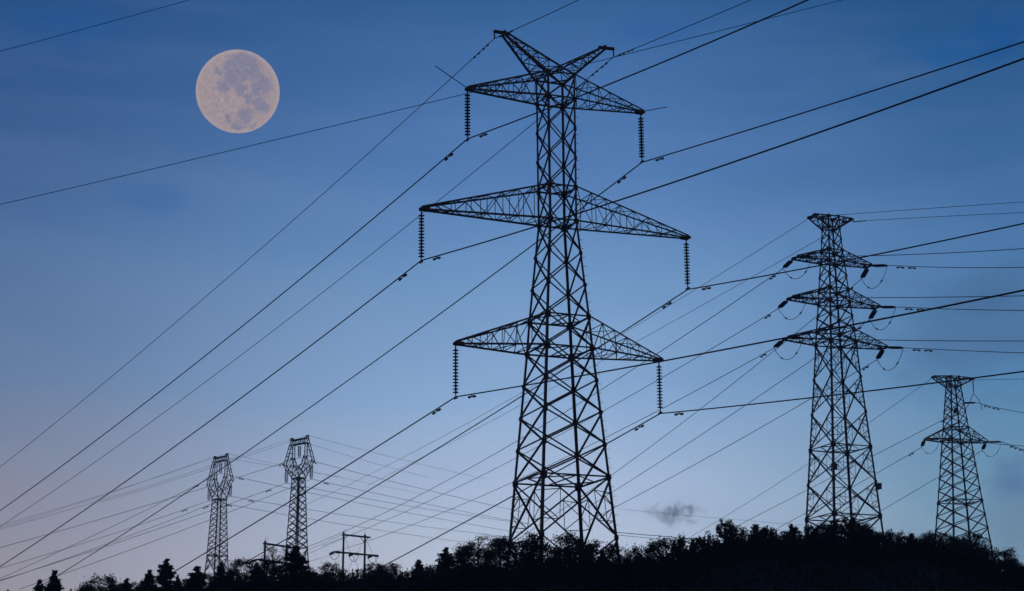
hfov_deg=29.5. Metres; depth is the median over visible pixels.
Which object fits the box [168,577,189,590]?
bushy tree
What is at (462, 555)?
leafy tree
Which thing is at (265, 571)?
bushy tree
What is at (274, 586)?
bushy tree
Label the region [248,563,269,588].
conifer tree
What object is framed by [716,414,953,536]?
power line
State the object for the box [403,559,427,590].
conifer tree
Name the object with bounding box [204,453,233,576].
lattice pylon
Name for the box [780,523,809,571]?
pine tree
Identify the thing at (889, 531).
pine tree
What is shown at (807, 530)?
pine tree
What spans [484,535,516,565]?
leafy tree
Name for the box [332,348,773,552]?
power line
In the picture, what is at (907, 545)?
bushy tree
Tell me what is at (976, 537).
bushy tree
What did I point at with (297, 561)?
conifer tree
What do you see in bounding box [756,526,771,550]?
pine tree
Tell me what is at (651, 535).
power line
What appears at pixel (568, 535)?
leafy tree
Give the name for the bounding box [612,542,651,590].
bushy tree
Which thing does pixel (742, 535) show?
sapling
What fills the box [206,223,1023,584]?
power line
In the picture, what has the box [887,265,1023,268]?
power line
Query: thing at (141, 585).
bushy tree
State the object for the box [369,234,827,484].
earth wire
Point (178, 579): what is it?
conifer tree
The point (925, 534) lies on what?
leafy tree
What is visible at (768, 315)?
power line
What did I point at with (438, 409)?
power line
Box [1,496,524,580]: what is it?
power line
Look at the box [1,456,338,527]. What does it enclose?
earth wire
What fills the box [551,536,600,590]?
bushy tree
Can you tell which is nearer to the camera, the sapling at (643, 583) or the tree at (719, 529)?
the sapling at (643, 583)
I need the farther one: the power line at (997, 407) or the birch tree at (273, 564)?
the power line at (997, 407)
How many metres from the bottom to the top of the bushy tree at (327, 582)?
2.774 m
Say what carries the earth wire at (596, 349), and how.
attached to the lattice pylon at (840, 348)
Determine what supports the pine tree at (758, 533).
on the hillside ground
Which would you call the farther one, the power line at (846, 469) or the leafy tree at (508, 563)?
the power line at (846, 469)
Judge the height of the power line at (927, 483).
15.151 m
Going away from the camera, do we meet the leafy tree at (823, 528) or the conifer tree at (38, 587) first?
the leafy tree at (823, 528)
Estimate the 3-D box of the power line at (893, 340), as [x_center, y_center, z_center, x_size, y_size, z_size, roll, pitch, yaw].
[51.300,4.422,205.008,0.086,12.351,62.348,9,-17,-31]
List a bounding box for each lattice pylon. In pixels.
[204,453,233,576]
[283,435,314,567]
[418,30,690,560]
[773,213,903,539]
[921,375,1001,553]
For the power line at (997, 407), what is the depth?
370.70 m
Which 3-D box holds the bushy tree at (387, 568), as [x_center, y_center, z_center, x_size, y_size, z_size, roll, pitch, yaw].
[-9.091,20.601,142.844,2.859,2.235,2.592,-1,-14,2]
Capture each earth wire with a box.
[0,0,577,466]
[0,0,750,526]
[0,453,421,525]
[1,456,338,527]
[3,438,429,528]
[99,435,483,502]
[290,217,810,511]
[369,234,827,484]
[687,378,931,538]
[813,202,1017,216]
[851,212,1023,221]
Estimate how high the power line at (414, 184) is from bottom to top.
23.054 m
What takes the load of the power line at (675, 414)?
hanging from the lattice pylon at (564, 227)
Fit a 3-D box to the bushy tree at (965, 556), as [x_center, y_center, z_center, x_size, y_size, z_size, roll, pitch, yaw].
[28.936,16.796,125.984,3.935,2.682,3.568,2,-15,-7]
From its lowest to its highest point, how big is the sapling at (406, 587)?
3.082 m
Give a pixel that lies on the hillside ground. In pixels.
(764, 587)
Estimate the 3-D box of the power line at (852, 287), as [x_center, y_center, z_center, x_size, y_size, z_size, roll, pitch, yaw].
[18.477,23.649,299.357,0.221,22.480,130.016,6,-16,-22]
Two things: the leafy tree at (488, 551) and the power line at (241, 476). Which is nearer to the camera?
the leafy tree at (488, 551)
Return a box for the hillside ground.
[332,546,1008,590]
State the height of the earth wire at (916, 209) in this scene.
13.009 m
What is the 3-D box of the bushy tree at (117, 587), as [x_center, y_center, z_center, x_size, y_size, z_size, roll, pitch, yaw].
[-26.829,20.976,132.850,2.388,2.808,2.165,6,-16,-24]
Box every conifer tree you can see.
[33,579,43,590]
[42,570,64,590]
[119,578,133,590]
[134,569,161,590]
[153,558,180,590]
[170,575,181,590]
[176,566,208,590]
[204,562,225,590]
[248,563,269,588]
[275,546,318,590]
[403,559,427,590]
[427,547,459,590]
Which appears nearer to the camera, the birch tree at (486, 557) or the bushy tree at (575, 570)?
the bushy tree at (575, 570)
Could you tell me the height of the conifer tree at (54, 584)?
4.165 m
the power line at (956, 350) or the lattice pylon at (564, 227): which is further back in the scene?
the power line at (956, 350)
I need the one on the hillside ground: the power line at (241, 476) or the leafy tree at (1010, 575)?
the leafy tree at (1010, 575)
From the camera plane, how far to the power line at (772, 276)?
292.15 m
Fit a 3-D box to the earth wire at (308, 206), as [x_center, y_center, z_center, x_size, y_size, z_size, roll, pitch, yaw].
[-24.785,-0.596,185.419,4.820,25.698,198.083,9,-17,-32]
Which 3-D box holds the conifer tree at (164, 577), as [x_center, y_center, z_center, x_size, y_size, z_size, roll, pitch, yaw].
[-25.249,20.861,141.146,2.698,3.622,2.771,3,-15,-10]
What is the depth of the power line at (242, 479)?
517.65 m
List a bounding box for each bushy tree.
[74,572,120,590]
[107,583,129,590]
[126,581,149,590]
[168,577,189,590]
[201,571,221,590]
[210,567,245,590]
[219,557,268,590]
[253,560,280,588]
[266,564,292,589]
[293,564,318,585]
[310,562,350,590]
[355,562,394,582]
[370,561,405,588]
[413,563,453,590]
[442,556,472,589]
[527,543,568,577]
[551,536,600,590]
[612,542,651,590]
[640,532,702,589]
[886,532,919,571]
[914,531,957,563]
[930,535,984,573]
[954,531,990,560]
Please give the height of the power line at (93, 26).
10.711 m
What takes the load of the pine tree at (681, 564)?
on the hillside ground
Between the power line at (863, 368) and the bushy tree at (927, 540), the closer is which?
the bushy tree at (927, 540)
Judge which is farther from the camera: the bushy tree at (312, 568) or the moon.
the moon
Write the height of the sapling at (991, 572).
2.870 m
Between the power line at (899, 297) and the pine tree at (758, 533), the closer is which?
the pine tree at (758, 533)
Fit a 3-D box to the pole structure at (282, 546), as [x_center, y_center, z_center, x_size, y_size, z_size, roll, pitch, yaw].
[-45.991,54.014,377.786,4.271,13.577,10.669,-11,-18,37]
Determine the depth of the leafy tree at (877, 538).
120.88 m
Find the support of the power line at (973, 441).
attached to the lattice pylon at (943, 440)
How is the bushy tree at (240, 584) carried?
on the hillside ground
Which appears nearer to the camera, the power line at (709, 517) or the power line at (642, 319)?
the power line at (642, 319)
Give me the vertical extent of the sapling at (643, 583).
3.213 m
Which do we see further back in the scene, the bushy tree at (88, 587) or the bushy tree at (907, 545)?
the bushy tree at (88, 587)
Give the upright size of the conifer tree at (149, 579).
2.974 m
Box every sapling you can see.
[396,567,414,590]
[631,551,650,590]
[698,530,721,580]
[735,525,753,553]
[981,545,999,588]
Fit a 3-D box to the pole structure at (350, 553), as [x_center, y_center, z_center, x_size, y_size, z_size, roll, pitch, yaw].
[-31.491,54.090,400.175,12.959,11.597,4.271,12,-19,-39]
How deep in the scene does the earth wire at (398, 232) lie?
184.72 m
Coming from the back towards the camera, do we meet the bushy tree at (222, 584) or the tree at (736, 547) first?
the bushy tree at (222, 584)
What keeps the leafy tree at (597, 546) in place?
on the hillside ground
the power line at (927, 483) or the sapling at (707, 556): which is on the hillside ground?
the sapling at (707, 556)
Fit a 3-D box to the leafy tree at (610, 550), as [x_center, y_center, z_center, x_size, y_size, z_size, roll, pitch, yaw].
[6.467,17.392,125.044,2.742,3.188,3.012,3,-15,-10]
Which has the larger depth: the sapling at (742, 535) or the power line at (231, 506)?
the power line at (231, 506)
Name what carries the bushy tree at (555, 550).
on the hillside ground
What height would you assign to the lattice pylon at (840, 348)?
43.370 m
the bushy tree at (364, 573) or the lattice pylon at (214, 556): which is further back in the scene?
the lattice pylon at (214, 556)
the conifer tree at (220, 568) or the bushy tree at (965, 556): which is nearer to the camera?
the bushy tree at (965, 556)
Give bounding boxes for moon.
[196,50,279,132]
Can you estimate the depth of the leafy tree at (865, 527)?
127.32 m
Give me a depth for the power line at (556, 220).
129.50 m
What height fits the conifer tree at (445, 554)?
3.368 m
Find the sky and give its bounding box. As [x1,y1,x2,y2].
[0,0,1023,590]
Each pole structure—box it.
[250,537,291,565]
[329,532,378,572]
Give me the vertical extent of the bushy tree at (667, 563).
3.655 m
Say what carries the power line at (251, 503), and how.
hanging from the lattice pylon at (297, 513)
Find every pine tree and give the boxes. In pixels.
[668,534,696,590]
[684,537,702,587]
[692,536,713,575]
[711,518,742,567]
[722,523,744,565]
[747,523,769,557]
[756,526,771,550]
[766,526,782,568]
[778,535,789,551]
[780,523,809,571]
[803,523,818,551]
[810,524,822,547]
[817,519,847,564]
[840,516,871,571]
[883,528,896,563]
[905,533,918,553]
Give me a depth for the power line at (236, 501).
441.27 m
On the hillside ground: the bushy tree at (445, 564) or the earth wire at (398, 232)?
the bushy tree at (445, 564)
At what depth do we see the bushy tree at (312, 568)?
142.20 m
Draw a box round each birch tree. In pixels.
[257,545,290,590]
[466,535,502,589]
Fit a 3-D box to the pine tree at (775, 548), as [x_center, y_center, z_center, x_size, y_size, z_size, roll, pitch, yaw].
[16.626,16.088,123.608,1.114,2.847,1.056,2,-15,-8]
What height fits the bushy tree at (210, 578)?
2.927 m
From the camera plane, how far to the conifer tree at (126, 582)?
135.48 m
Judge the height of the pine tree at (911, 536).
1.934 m
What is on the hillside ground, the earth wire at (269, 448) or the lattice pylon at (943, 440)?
the lattice pylon at (943, 440)
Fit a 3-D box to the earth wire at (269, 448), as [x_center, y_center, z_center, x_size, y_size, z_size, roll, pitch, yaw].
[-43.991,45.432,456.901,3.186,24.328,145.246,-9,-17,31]
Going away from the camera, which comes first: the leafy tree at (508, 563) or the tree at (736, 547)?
the tree at (736, 547)
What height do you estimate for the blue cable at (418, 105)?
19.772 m
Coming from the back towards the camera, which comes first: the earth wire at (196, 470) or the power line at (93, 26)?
the earth wire at (196, 470)
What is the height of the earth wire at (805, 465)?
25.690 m
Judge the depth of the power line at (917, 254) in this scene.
219.47 m
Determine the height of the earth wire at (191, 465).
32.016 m
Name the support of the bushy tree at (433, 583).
on the hillside ground
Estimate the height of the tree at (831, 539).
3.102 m
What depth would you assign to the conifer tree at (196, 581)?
132.42 m
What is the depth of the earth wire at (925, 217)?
231.24 m
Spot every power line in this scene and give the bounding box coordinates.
[0,0,808,510]
[0,58,1023,566]
[0,457,520,547]
[0,473,524,578]
[0,483,525,580]
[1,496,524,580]
[2,500,483,567]
[20,479,527,588]
[33,41,1023,590]
[154,289,1023,583]
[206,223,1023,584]
[308,269,781,546]
[322,309,776,545]
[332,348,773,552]
[366,371,1023,575]
[492,279,860,555]
[587,320,868,507]
[591,360,875,519]
[617,532,706,539]
[622,509,796,524]
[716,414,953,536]
[775,447,920,529]
[807,295,1023,297]
[812,248,1023,256]
[813,338,950,340]
[860,450,981,522]
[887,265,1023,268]
[901,307,1023,310]
[903,347,1021,352]
[940,438,1018,445]
[976,402,1023,412]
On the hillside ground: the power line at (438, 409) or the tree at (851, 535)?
the tree at (851, 535)
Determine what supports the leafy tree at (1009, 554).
on the hillside ground
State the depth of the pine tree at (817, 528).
130.63 m
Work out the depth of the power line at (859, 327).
272.60 m
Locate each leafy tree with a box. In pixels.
[447,541,495,590]
[462,547,507,578]
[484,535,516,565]
[487,538,537,575]
[503,531,565,590]
[544,530,595,569]
[579,539,615,590]
[599,541,624,584]
[805,522,841,552]
[854,522,884,560]
[855,529,901,570]
[914,530,938,552]
[979,547,1023,582]
[991,556,1021,582]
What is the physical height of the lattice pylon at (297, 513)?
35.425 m
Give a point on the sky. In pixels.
(91, 275)
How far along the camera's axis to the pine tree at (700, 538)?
124.60 m
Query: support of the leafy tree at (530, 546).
on the hillside ground
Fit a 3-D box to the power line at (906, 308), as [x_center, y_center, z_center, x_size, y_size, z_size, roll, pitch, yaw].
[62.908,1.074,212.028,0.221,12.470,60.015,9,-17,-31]
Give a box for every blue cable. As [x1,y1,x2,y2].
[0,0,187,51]
[0,0,840,204]
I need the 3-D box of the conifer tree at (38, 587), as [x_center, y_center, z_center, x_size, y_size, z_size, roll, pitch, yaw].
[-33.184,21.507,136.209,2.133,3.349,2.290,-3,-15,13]
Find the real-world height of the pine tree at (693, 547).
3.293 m
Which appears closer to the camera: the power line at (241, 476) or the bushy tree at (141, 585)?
the bushy tree at (141, 585)
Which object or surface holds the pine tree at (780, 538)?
on the hillside ground
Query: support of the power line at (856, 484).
attached to the lattice pylon at (943, 440)
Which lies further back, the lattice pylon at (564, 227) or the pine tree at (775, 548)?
the lattice pylon at (564, 227)
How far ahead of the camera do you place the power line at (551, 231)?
162.90 m
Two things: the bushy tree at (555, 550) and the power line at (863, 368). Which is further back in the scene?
the power line at (863, 368)

